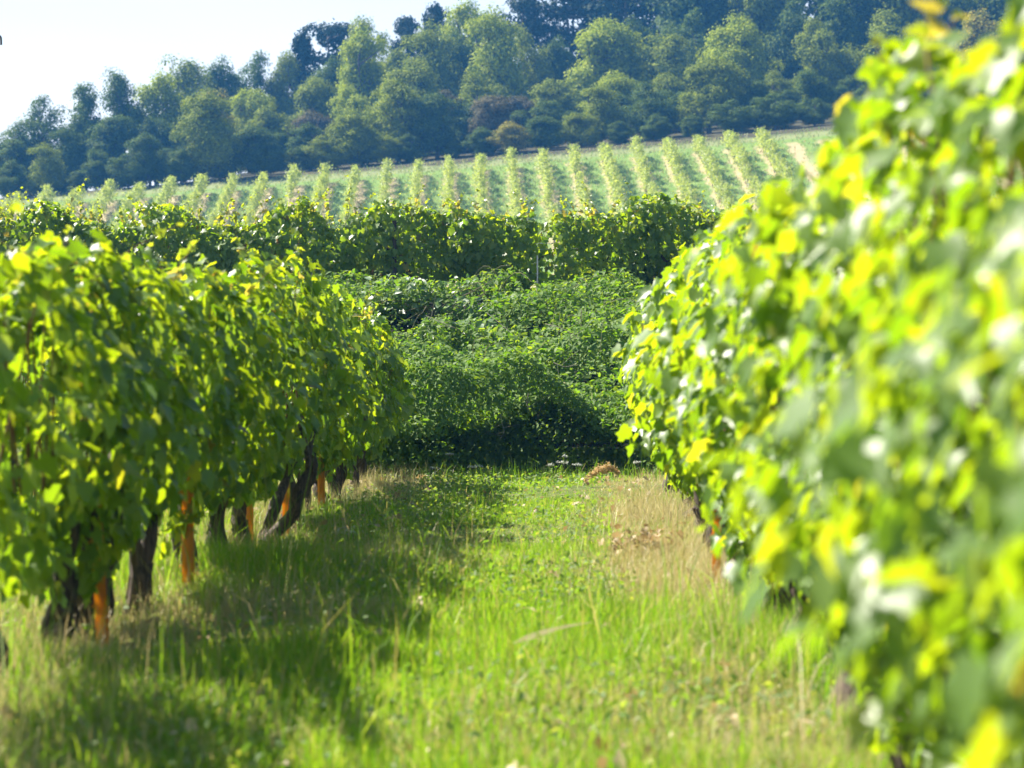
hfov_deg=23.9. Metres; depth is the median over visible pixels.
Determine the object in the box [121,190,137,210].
hillside grapevine
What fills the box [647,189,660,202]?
hillside grapevine
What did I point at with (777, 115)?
shrub
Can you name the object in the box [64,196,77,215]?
hillside grapevine
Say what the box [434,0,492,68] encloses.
broadleaf tree
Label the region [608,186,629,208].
hillside grapevine
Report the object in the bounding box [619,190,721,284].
grapevine
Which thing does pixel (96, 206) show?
hillside grapevine
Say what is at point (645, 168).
hillside grapevine
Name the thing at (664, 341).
grapevine
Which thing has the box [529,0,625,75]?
pine tree
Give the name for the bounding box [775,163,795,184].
hillside grapevine
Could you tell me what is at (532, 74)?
broadleaf tree
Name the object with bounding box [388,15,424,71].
pine tree
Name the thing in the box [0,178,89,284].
grapevine
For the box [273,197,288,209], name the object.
hillside grapevine
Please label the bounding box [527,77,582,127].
broadleaf tree
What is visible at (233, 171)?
broadleaf tree
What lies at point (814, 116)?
shrub
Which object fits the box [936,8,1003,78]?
broadleaf tree
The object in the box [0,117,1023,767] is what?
ground
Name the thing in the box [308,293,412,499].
grapevine
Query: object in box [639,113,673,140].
shrub
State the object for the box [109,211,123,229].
hillside grapevine
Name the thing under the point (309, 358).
grapevine
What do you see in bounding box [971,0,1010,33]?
broadleaf tree
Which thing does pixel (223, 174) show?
shrub
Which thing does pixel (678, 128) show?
broadleaf tree
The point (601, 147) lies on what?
hillside grapevine
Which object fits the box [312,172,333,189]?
hillside grapevine
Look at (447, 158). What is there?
hillside grapevine
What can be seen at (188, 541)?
vine stake
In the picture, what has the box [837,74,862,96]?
broadleaf tree
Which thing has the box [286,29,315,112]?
tree
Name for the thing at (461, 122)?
broadleaf tree
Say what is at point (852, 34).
broadleaf tree
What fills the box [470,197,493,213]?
hillside grapevine
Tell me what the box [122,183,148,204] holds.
hillside grapevine
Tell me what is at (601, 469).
grass plume
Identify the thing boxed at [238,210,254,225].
hillside grapevine
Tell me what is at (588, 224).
grapevine
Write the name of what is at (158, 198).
hillside grapevine
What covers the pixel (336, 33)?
pine tree
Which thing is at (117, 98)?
broadleaf tree
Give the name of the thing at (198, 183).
hillside grapevine
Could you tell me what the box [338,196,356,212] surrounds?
hillside grapevine
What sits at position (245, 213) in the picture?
grapevine
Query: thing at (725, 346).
grapevine
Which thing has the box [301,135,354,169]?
shrub
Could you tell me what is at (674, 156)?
hillside grapevine
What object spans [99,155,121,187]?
broadleaf tree
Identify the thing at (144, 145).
broadleaf tree
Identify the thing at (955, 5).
broadleaf tree
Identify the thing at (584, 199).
hillside grapevine
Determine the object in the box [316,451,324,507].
vine stake
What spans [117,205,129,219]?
hillside grapevine
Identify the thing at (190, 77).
broadleaf tree
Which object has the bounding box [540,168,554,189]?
hillside grapevine
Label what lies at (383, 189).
hillside grapevine
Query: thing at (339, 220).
grapevine
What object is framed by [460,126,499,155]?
shrub
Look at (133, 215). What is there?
grapevine
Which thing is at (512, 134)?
shrub
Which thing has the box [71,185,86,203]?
hillside grapevine
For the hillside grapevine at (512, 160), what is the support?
on the ground at (716, 133)
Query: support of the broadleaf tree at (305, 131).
on the ground at (716, 133)
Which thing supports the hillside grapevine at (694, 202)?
on the ground at (716, 133)
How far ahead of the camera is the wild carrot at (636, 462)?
24.57 m
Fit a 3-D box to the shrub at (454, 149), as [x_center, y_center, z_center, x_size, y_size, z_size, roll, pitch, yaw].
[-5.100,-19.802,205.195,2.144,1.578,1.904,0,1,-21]
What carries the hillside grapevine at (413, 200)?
on the ground at (716, 133)
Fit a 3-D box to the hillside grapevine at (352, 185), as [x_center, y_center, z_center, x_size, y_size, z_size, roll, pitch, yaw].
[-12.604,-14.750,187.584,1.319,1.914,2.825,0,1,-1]
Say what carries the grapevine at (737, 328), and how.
on the ground at (716, 133)
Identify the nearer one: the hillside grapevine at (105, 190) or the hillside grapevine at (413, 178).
the hillside grapevine at (413, 178)
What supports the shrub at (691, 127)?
on the ground at (716, 133)
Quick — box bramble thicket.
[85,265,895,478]
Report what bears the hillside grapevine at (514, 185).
on the ground at (716, 133)
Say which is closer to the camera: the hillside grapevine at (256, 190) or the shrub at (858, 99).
the hillside grapevine at (256, 190)
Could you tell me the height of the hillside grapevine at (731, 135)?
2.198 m
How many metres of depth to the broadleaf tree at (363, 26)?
242.67 m
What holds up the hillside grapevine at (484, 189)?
on the ground at (716, 133)
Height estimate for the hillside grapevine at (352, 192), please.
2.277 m
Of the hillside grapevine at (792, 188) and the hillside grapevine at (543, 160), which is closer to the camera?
the hillside grapevine at (792, 188)
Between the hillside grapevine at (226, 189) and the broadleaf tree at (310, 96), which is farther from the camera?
the broadleaf tree at (310, 96)
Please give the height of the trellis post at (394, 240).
1.435 m
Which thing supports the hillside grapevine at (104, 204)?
on the ground at (716, 133)
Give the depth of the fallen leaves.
9.31 m
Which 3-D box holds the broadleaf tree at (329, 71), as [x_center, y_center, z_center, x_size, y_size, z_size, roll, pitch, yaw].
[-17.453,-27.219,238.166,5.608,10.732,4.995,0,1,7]
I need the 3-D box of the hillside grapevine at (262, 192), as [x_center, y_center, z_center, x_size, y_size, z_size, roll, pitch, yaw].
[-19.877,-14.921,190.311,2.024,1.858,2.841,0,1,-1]
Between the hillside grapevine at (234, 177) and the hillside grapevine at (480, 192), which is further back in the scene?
the hillside grapevine at (234, 177)
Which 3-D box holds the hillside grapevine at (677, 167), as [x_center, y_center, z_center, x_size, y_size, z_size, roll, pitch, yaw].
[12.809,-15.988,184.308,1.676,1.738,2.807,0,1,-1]
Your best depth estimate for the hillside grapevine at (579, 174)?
183.83 m
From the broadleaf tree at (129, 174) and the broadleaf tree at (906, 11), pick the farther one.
the broadleaf tree at (906, 11)
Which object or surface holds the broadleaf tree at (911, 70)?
on the ground at (716, 133)
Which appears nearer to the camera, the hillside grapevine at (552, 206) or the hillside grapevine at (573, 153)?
the hillside grapevine at (552, 206)
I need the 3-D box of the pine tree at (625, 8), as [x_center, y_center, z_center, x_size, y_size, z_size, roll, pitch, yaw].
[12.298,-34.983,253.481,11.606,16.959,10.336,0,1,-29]
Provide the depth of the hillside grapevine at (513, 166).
188.92 m
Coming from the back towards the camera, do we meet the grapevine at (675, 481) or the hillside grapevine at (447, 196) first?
the hillside grapevine at (447, 196)
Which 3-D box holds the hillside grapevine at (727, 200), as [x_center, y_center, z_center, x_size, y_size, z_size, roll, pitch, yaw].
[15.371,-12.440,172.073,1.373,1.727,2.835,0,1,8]
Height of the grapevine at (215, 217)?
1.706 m
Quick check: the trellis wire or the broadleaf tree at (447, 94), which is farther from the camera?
the broadleaf tree at (447, 94)
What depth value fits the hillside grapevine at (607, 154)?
189.22 m
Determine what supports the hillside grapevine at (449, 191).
on the ground at (716, 133)
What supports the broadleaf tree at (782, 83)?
on the ground at (716, 133)
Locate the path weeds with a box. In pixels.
[0,464,860,767]
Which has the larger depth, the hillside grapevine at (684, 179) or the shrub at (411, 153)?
the shrub at (411, 153)
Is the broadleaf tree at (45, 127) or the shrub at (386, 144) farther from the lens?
the broadleaf tree at (45, 127)
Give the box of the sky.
[0,0,817,197]
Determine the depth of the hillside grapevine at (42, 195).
192.59 m
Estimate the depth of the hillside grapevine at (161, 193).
190.28 m
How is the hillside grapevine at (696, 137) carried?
on the ground at (716, 133)
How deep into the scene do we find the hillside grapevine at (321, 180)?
189.39 m
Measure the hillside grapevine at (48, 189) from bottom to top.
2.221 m
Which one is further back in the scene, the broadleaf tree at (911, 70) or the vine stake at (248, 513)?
the broadleaf tree at (911, 70)
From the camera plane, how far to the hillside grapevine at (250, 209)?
182.52 m
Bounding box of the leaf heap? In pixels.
[597,523,683,561]
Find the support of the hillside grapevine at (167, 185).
on the ground at (716, 133)
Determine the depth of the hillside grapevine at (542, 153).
191.51 m
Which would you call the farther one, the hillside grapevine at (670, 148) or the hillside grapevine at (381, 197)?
the hillside grapevine at (670, 148)
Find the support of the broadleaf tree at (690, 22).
on the ground at (716, 133)
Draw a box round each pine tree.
[299,18,355,74]
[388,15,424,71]
[418,0,454,60]
[494,0,553,68]
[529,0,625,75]
[574,0,660,64]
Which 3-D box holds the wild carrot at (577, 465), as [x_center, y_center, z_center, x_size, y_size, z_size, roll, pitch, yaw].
[0.683,0.931,25.202,0.121,0.214,0.126,0,1,2]
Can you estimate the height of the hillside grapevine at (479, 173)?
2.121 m
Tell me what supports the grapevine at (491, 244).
on the ground at (716, 133)
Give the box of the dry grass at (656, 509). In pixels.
[0,459,889,767]
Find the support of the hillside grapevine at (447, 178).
on the ground at (716, 133)
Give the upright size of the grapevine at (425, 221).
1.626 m
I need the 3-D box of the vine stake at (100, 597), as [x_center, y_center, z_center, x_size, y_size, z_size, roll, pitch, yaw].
[-1.802,0.863,10.524,0.069,0.870,0.049,-3,3,-9]
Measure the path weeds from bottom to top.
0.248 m
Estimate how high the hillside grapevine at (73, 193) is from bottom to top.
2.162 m
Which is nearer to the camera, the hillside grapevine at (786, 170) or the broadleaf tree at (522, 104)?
the hillside grapevine at (786, 170)
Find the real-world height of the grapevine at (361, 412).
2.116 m
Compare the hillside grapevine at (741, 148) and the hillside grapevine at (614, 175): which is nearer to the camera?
the hillside grapevine at (614, 175)
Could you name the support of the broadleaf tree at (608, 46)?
on the ground at (716, 133)
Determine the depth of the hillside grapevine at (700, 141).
191.03 m
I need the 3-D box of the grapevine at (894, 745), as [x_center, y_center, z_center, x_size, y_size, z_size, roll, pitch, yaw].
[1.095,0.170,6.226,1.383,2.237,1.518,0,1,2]
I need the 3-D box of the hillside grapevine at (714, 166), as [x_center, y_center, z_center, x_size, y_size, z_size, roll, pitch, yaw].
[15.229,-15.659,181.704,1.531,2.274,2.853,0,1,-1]
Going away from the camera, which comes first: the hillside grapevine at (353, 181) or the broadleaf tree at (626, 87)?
the hillside grapevine at (353, 181)
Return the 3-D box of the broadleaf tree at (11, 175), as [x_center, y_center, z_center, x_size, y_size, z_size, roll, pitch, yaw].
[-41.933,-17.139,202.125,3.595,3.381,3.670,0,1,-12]
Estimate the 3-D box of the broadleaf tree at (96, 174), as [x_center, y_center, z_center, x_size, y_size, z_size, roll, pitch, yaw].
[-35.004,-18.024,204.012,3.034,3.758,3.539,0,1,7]
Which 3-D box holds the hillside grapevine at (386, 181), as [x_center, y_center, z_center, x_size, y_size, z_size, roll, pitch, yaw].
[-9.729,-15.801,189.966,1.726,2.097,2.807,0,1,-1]
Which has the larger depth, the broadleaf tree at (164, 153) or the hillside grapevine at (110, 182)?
the broadleaf tree at (164, 153)
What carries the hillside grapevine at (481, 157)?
on the ground at (716, 133)
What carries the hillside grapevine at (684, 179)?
on the ground at (716, 133)
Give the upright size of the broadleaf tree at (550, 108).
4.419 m
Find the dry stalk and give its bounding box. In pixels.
[513,622,592,643]
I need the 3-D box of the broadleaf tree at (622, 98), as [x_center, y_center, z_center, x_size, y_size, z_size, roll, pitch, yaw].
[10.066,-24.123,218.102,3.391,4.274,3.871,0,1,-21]
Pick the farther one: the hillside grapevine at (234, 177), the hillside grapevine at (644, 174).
the hillside grapevine at (234, 177)
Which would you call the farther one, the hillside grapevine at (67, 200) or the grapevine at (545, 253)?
the hillside grapevine at (67, 200)
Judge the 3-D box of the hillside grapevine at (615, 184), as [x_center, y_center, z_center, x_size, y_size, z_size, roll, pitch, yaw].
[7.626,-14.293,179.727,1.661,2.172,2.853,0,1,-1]
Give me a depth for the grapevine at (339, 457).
19.61 m
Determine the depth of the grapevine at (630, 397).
15.70 m
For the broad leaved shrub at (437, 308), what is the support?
on the ground at (716, 133)
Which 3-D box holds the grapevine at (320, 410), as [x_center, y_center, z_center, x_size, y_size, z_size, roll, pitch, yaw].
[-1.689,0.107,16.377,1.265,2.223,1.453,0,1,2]
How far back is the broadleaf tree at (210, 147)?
202.12 m
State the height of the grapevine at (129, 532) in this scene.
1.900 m
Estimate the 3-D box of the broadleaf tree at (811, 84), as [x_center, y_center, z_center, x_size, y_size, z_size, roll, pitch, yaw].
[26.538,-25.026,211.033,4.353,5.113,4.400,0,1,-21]
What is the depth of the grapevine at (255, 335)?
13.16 m
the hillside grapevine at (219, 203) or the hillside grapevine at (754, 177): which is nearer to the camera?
the hillside grapevine at (754, 177)
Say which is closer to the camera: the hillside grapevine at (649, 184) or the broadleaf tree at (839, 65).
the hillside grapevine at (649, 184)
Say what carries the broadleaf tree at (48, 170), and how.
on the ground at (716, 133)
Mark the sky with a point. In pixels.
(47, 47)
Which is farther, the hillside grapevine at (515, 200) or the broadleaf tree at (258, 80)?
the broadleaf tree at (258, 80)
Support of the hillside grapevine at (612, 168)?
on the ground at (716, 133)
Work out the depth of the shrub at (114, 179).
204.64 m
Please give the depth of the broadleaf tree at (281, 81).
243.67 m
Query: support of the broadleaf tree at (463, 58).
on the ground at (716, 133)
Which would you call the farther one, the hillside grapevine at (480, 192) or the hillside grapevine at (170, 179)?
the hillside grapevine at (170, 179)
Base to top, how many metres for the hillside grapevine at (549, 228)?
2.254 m
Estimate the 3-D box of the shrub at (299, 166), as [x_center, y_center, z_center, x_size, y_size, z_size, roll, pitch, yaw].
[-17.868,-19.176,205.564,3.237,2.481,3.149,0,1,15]
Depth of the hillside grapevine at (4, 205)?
190.49 m
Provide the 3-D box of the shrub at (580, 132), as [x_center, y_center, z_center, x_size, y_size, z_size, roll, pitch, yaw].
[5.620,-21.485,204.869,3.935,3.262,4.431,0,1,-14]
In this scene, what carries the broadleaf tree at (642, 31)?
on the ground at (716, 133)
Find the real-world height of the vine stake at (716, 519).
0.870 m
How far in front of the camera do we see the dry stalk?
10.00 m
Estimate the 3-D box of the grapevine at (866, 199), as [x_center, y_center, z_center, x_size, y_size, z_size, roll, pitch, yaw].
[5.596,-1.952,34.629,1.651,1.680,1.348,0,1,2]
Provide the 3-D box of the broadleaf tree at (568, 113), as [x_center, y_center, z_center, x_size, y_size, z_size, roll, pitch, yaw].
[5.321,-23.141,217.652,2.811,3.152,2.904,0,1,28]
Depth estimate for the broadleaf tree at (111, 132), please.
211.80 m
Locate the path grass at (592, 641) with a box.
[0,453,912,767]
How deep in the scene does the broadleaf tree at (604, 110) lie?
208.44 m
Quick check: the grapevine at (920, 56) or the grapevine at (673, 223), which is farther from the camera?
the grapevine at (673, 223)
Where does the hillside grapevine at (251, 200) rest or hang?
on the ground at (716, 133)
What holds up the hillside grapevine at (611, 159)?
on the ground at (716, 133)
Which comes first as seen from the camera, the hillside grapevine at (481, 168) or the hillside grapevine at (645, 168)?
the hillside grapevine at (645, 168)
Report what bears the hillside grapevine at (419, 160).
on the ground at (716, 133)
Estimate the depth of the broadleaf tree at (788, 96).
218.19 m
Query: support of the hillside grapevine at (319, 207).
on the ground at (716, 133)
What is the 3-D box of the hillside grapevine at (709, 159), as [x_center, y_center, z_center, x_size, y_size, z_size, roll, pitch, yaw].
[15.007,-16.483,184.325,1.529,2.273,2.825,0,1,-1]
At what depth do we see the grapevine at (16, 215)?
37.59 m
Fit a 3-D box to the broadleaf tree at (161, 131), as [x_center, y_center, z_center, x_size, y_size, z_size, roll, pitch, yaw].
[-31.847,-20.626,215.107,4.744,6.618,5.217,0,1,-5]
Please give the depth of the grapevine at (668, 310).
12.27 m
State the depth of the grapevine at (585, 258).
34.50 m
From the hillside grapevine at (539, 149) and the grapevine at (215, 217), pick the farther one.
the hillside grapevine at (539, 149)
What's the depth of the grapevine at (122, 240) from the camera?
34.76 m
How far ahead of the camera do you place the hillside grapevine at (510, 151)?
194.05 m
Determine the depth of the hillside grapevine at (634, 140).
193.68 m
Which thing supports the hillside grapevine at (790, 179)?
on the ground at (716, 133)
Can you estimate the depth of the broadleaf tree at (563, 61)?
239.15 m
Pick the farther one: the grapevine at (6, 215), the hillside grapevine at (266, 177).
the hillside grapevine at (266, 177)
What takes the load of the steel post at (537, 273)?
on the ground at (716, 133)
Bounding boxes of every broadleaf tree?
[0,119,51,160]
[0,139,40,197]
[0,159,31,196]
[16,93,71,153]
[17,141,70,195]
[21,160,33,196]
[46,122,86,193]
[54,150,86,192]
[55,81,104,190]
[75,113,137,188]
[80,148,111,189]
[96,66,151,154]
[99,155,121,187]
[105,152,152,187]
[122,131,170,185]
[126,70,192,184]
[134,116,177,184]
[153,53,225,181]
[155,147,174,182]
[162,146,199,182]
[169,86,247,180]
[193,88,240,137]
[200,54,254,173]
[227,125,284,175]
[228,133,246,174]
[229,86,279,172]
[234,103,296,146]
[237,49,281,115]
[263,49,308,123]
[274,132,295,170]
[284,122,325,170]
[285,73,346,130]
[285,108,336,147]
[305,55,344,94]
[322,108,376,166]
[326,82,385,132]
[334,22,391,118]
[338,11,392,68]
[342,113,392,165]
[369,53,459,153]
[369,76,426,161]
[373,45,412,113]
[398,18,467,99]
[407,89,461,158]
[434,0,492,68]
[439,89,464,121]
[443,29,476,96]
[449,70,510,124]
[449,101,477,152]
[461,2,534,103]
[467,93,522,153]
[504,94,536,122]
[509,25,559,118]
[509,110,530,146]
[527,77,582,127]
[528,100,565,147]
[533,34,578,103]
[559,15,649,112]
[561,81,628,144]
[561,110,577,139]
[575,68,646,114]
[611,93,639,136]
[619,81,681,136]
[624,14,655,71]
[630,0,728,54]
[630,31,699,98]
[647,71,695,129]
[653,0,737,46]
[659,5,717,94]
[667,91,688,132]
[676,55,750,133]
[692,10,785,91]
[722,0,781,87]
[733,0,818,89]
[735,80,779,128]
[744,69,804,100]
[762,0,839,104]
[775,89,801,119]
[791,14,863,98]
[793,67,842,121]
[794,0,899,40]
[807,0,881,89]
[831,85,852,116]
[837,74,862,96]
[847,6,936,87]
[850,84,868,98]
[858,0,987,71]
[907,67,937,74]
[921,68,933,100]
[936,0,983,70]
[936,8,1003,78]
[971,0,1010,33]
[992,62,1016,99]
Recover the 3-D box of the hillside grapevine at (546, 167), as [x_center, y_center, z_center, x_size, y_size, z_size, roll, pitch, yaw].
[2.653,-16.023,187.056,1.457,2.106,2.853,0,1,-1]
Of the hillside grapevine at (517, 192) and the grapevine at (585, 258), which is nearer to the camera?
the grapevine at (585, 258)
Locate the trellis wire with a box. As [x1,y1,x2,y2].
[133,243,661,244]
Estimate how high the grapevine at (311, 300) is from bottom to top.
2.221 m
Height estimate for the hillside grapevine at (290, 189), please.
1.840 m
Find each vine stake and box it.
[88,503,109,645]
[179,466,193,587]
[246,504,253,540]
[281,483,289,532]
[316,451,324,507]
[710,508,721,582]
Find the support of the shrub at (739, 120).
on the ground at (716, 133)
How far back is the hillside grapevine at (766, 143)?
188.68 m
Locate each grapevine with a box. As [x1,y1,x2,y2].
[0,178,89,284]
[0,201,14,218]
[0,201,47,530]
[0,208,9,266]
[0,220,190,640]
[0,234,216,649]
[0,236,161,690]
[1,336,54,467]
[4,197,17,212]
[5,204,73,241]
[9,191,27,211]
[15,321,60,443]
[20,359,68,460]
[24,240,257,618]
[30,192,50,205]
[31,183,64,201]
[61,198,165,290]
[61,199,158,255]
[63,188,83,210]
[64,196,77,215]
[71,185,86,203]
[86,210,98,223]
[88,184,118,206]
[88,199,105,222]
[93,197,108,212]
[97,178,124,200]
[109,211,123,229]
[111,238,308,577]
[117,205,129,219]
[120,198,134,218]
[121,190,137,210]
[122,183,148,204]
[124,187,267,291]
[133,180,147,196]
[148,194,166,211]
[153,191,171,204]
[155,196,245,254]
[157,175,183,197]
[159,180,172,202]
[165,254,310,560]
[177,198,203,216]
[181,253,318,542]
[182,187,205,206]
[184,192,205,213]
[193,172,210,196]
[193,179,207,201]
[201,209,224,225]
[208,200,227,216]
[209,205,224,222]
[214,175,348,277]
[214,192,230,212]
[218,185,236,202]
[219,179,237,197]
[227,173,242,191]
[228,233,354,544]
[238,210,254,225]
[241,202,326,272]
[242,234,365,530]
[244,194,265,215]
[245,207,261,222]
[246,182,267,204]
[247,172,272,193]
[247,186,262,208]
[256,171,268,186]
[271,250,380,510]
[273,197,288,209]
[281,163,309,188]
[282,181,297,198]
[284,288,389,500]
[285,169,301,188]
[287,298,412,493]
[295,176,401,287]
[305,182,331,201]
[307,174,333,191]
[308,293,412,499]
[309,187,329,209]
[311,195,325,215]
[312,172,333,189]
[317,162,333,179]
[325,205,405,288]
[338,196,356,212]
[339,204,352,216]
[339,208,353,224]
[341,182,357,198]
[343,185,357,206]
[346,173,362,190]
[349,164,362,178]
[349,165,364,185]
[357,283,414,483]
[369,194,387,205]
[370,184,472,291]
[372,182,397,201]
[377,170,398,189]
[379,157,395,170]
[379,162,395,186]
[399,202,487,272]
[400,174,423,193]
[406,197,421,212]
[408,191,424,205]
[409,161,424,180]
[409,182,424,199]
[410,171,425,184]
[413,157,426,172]
[434,177,455,189]
[435,178,462,199]
[437,189,458,201]
[437,192,461,210]
[438,201,454,211]
[440,159,457,176]
[441,154,456,169]
[442,164,460,182]
[445,188,544,298]
[465,168,491,188]
[468,152,486,166]
[468,164,491,180]
[468,198,577,286]
[469,154,491,176]
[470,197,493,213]
[471,190,491,210]
[472,185,493,201]
[475,175,489,193]
[498,146,520,163]
[501,195,522,214]
[504,157,520,171]
[504,162,520,178]
[504,170,522,185]
[504,181,521,199]
[506,186,522,207]
[507,176,523,193]
[511,207,527,220]
[530,148,553,169]
[533,148,552,161]
[534,155,551,175]
[539,165,552,183]
[539,188,556,209]
[539,202,560,221]
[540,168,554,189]
[541,176,559,201]
[544,209,558,233]
[545,217,555,241]
[550,179,656,297]
[557,205,641,269]
[564,153,585,178]
[567,149,581,167]
[568,143,583,159]
[570,170,584,187]
[570,177,592,196]
[574,189,593,209]
[576,184,589,205]
[577,206,594,217]
[596,142,609,159]
[598,151,617,169]
[599,144,614,162]
[599,155,623,177]
[601,162,619,184]
[604,193,630,213]
[605,178,623,199]
[607,171,624,188]
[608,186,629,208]
[610,199,629,215]
[610,211,794,553]
[615,218,796,585]
[617,270,663,395]
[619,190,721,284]
[619,269,685,496]
[623,243,740,517]
[624,228,780,545]
[626,135,646,155]
[627,142,646,161]
[628,278,720,492]
[629,236,781,462]
[630,369,720,508]
[631,216,919,622]
[633,153,649,169]
[633,157,651,176]
[635,163,652,181]
[640,170,653,193]
[640,260,753,526]
[643,183,663,200]
[645,179,654,197]
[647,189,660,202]
[651,194,878,584]
[659,136,675,154]
[659,139,677,159]
[659,174,924,664]
[665,143,681,167]
[668,149,682,170]
[668,163,691,180]
[670,186,701,210]
[671,173,984,718]
[672,171,685,188]
[676,9,1018,767]
[676,176,693,196]
[677,182,696,205]
[688,132,702,152]
[688,199,700,211]
[693,135,709,160]
[693,196,757,246]
[694,195,1023,767]
[696,0,1023,767]
[699,147,707,163]
[699,154,718,175]
[700,147,722,175]
[706,162,723,186]
[707,123,1023,767]
[710,173,724,191]
[714,181,734,204]
[718,183,741,204]
[720,129,731,149]
[720,197,733,211]
[723,131,741,158]
[728,142,746,162]
[730,146,748,166]
[734,149,761,177]
[737,163,751,183]
[741,179,765,203]
[743,174,761,197]
[752,130,770,154]
[753,126,767,142]
[760,137,775,161]
[764,140,782,162]
[767,151,782,173]
[774,156,788,177]
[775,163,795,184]
[786,176,793,192]
[788,181,797,193]
[826,0,1023,767]
[865,197,937,293]
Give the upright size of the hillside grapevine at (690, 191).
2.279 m
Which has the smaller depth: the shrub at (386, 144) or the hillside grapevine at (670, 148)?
the hillside grapevine at (670, 148)
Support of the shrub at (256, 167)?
on the ground at (716, 133)
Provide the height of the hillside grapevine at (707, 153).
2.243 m
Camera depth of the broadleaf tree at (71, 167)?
210.44 m
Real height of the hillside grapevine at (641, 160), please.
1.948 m
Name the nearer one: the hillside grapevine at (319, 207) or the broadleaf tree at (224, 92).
the hillside grapevine at (319, 207)
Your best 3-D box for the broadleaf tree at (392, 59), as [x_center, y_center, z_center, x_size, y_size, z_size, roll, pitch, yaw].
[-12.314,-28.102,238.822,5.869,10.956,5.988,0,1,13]
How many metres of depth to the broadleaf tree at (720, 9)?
247.35 m
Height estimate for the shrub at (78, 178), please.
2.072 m
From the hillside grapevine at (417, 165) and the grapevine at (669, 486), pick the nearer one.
the grapevine at (669, 486)
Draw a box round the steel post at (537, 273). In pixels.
[535,255,538,282]
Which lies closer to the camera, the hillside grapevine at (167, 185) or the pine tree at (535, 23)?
the hillside grapevine at (167, 185)
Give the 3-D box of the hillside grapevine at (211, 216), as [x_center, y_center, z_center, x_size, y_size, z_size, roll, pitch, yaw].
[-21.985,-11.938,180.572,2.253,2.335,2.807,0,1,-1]
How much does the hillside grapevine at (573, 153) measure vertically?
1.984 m
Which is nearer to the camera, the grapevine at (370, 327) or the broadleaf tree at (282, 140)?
the grapevine at (370, 327)
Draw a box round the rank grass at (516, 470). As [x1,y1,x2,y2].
[294,456,663,482]
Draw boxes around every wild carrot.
[572,463,582,475]
[633,460,640,478]
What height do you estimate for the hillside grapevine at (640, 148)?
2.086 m
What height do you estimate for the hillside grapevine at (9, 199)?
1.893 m
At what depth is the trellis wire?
34.74 m
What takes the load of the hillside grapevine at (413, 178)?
on the ground at (716, 133)
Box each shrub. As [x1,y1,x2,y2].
[66,170,89,190]
[110,174,132,187]
[211,162,232,178]
[243,140,288,174]
[284,145,315,171]
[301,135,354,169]
[359,273,514,342]
[364,135,404,164]
[393,133,429,162]
[441,142,463,157]
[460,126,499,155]
[485,120,531,154]
[524,115,565,150]
[555,112,601,147]
[606,120,635,143]
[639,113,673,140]
[676,114,706,137]
[707,99,760,132]
[748,91,806,129]
[797,97,834,125]
[847,89,866,103]
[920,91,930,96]
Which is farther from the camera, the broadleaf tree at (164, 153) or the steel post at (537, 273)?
the broadleaf tree at (164, 153)
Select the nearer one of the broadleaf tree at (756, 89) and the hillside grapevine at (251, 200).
the hillside grapevine at (251, 200)
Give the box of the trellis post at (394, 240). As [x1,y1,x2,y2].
[392,221,396,278]
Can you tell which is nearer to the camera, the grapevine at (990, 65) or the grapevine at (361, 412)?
the grapevine at (990, 65)
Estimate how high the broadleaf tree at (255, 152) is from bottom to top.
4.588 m
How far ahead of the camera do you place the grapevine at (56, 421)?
22.55 m
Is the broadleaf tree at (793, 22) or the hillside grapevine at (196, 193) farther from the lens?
the broadleaf tree at (793, 22)
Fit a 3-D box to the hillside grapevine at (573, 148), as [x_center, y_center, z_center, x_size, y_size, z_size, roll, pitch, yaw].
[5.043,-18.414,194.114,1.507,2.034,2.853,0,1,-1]
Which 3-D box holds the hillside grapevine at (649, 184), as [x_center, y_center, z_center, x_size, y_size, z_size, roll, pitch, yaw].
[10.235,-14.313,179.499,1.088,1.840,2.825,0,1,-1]
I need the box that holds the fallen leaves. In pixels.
[0,473,815,767]
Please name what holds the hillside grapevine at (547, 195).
on the ground at (716, 133)
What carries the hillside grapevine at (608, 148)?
on the ground at (716, 133)
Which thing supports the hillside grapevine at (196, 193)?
on the ground at (716, 133)
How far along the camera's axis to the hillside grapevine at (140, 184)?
196.07 m
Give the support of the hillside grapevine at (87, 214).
on the ground at (716, 133)
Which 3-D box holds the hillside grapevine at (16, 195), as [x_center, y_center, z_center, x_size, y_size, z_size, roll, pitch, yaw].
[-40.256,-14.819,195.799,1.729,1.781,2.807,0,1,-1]
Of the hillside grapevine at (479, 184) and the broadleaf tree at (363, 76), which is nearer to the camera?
the hillside grapevine at (479, 184)
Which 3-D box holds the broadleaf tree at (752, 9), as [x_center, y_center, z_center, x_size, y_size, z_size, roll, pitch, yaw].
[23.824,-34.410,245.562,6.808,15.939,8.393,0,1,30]
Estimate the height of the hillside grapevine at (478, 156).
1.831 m
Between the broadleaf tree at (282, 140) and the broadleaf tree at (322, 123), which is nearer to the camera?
the broadleaf tree at (282, 140)
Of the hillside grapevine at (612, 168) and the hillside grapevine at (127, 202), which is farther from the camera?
the hillside grapevine at (127, 202)
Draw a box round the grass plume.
[582,461,620,486]
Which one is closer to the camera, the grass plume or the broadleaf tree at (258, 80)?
the grass plume
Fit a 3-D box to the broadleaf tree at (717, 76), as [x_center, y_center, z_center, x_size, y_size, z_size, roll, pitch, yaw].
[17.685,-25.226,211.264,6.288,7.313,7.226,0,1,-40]
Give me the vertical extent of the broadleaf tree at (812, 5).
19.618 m

